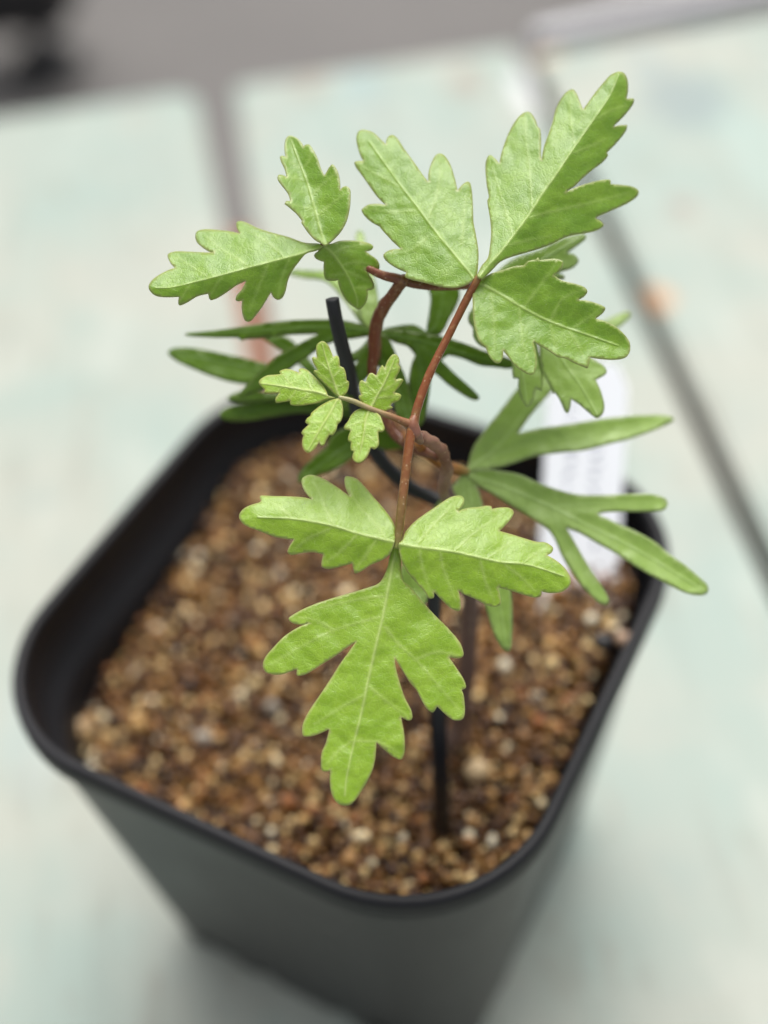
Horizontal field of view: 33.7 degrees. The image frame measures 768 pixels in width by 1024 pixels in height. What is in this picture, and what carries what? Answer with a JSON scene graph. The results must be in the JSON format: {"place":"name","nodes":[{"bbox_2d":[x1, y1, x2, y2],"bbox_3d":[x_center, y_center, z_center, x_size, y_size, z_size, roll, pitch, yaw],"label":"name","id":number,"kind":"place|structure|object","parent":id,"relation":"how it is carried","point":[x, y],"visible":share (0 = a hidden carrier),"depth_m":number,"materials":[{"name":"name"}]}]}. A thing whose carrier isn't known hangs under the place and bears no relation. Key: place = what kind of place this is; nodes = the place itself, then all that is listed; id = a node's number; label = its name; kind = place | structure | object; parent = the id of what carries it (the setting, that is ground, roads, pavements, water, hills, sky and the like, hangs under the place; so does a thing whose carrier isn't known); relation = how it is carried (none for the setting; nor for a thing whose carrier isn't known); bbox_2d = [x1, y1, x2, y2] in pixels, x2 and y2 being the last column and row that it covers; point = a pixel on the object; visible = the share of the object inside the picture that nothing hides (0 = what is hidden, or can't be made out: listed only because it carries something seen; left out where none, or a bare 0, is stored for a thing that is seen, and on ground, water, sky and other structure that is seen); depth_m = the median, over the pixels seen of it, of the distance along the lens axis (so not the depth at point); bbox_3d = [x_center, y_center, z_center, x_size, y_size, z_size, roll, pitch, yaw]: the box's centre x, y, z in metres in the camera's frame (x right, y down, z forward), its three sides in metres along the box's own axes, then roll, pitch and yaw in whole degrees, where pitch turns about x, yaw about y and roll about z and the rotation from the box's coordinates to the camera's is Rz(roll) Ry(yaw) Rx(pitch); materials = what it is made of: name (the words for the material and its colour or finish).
{"place":"outdoors","nodes":[
{"label":"outdoors","id":0,"kind":"place"},
{"bbox_2d":[0,0,662,231],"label":"floor","id":1,"kind":"structure","parent":0,"point":[210,57],"depth_m":1.36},
{"bbox_2d":[0,0,82,80],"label":"furniture leg","id":2,"kind":"object","parent":1,"relation":"on","point":[42,55],"visible":1,"depth_m":1.32,"materials":[{"name":"black metal"}]},
{"bbox_2d":[0,0,767,1023],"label":"table","id":3,"kind":"object","parent":1,"relation":"on","point":[652,906],"visible":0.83,"depth_m":0.36,"materials":[{"name":"green paint"}]},
{"bbox_2d":[12,389,669,1023],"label":"plant pot","id":4,"kind":"object","parent":3,"relation":"on","point":[368,957],"visible":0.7,"depth_m":0.21,"materials":[{"name":"black plastic"}]},
{"bbox_2d":[82,440,633,894],"bbox_3d":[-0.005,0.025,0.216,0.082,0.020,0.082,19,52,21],"label":"gravel","id":5,"kind":"structure","parent":4,"relation":"in","point":[526,720],"depth_m":0.21,"materials":[{"name":"brown gravel"}]},
{"bbox_2d":[78,717,96,743],"bbox_3d":[-0.052,0.037,0.217,0.005,0.005,0.005,19,52,21],"label":"pebble","id":6,"kind":"object","parent":5,"relation":"on","point":[84,727],"visible":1,"depth_m":0.21,"materials":[{"name":"stone"}]},
{"bbox_2d":[130,715,147,735],"bbox_3d":[-0.042,0.036,0.215,0.003,0.004,0.004,19,52,21],"label":"pebble","id":7,"kind":"object","parent":5,"relation":"on","point":[138,724],"visible":1,"depth_m":0.21,"materials":[{"name":"stone"}]},
{"bbox_2d":[193,731,212,744],"bbox_3d":[-0.030,0.038,0.211,0.003,0.003,0.002,19,52,21],"label":"pebble","id":8,"kind":"object","parent":5,"relation":"on","point":[202,737],"visible":1,"depth_m":0.21,"materials":[{"name":"stone"}]},
{"bbox_2d":[265,700,279,714],"bbox_3d":[-0.019,0.033,0.212,0.003,0.003,0.002,19,52,21],"label":"pebble","id":9,"kind":"object","parent":5,"relation":"on","point":[272,707],"visible":1,"depth_m":0.21,"materials":[{"name":"stone"}]},
{"bbox_2d":[148,72,708,805],"bbox_3d":[0.011,0.003,0.174,0.064,0.100,0.068,-17,48,-10],"label":"seedling","id":10,"kind":"object","parent":5,"relation":"on","point":[454,540],"visible":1,"depth_m":0.15,"materials":[{"name":"green plant"}]},
{"bbox_2d":[325,297,451,840],"bbox_3d":[0.007,0.013,0.179,0.013,0.089,0.033,-16,48,-9],"label":"support wire","id":11,"kind":"object","parent":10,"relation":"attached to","point":[389,469],"visible":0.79,"depth_m":0.17,"materials":[{"name":"black plastic"}]},
{"bbox_2d":[464,758,493,782],"bbox_3d":[0.015,0.040,0.199,0.005,0.004,0.004,19,52,21],"label":"pebble","id":12,"kind":"object","parent":5,"relation":"on","point":[479,770],"visible":1,"depth_m":0.20,"materials":[{"name":"stone"}]},
{"bbox_2d":[537,363,627,628],"bbox_3d":[0.034,0.000,0.215,0.014,0.002,0.050,3,88,2],"label":"plant label","id":13,"kind":"object","parent":5,"relation":"on","point":[597,471],"visible":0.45,"depth_m":0.21,"materials":[{"name":"white plastic"}]},
{"bbox_2d":[593,632,616,652],"bbox_3d":[0.035,0.021,0.202,0.004,0.004,0.003,19,52,21],"label":"pebble","id":14,"kind":"object","parent":5,"relation":"on","point":[604,642],"visible":1,"depth_m":0.20,"materials":[{"name":"stone"}]},
{"bbox_2d":[615,631,628,646],"bbox_3d":[0.038,0.020,0.201,0.003,0.003,0.003,19,52,21],"label":"pebble","id":15,"kind":"object","parent":4,"relation":"in","point":[620,638],"visible":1,"depth_m":0.20,"materials":[{"name":"stone"}]}
]}

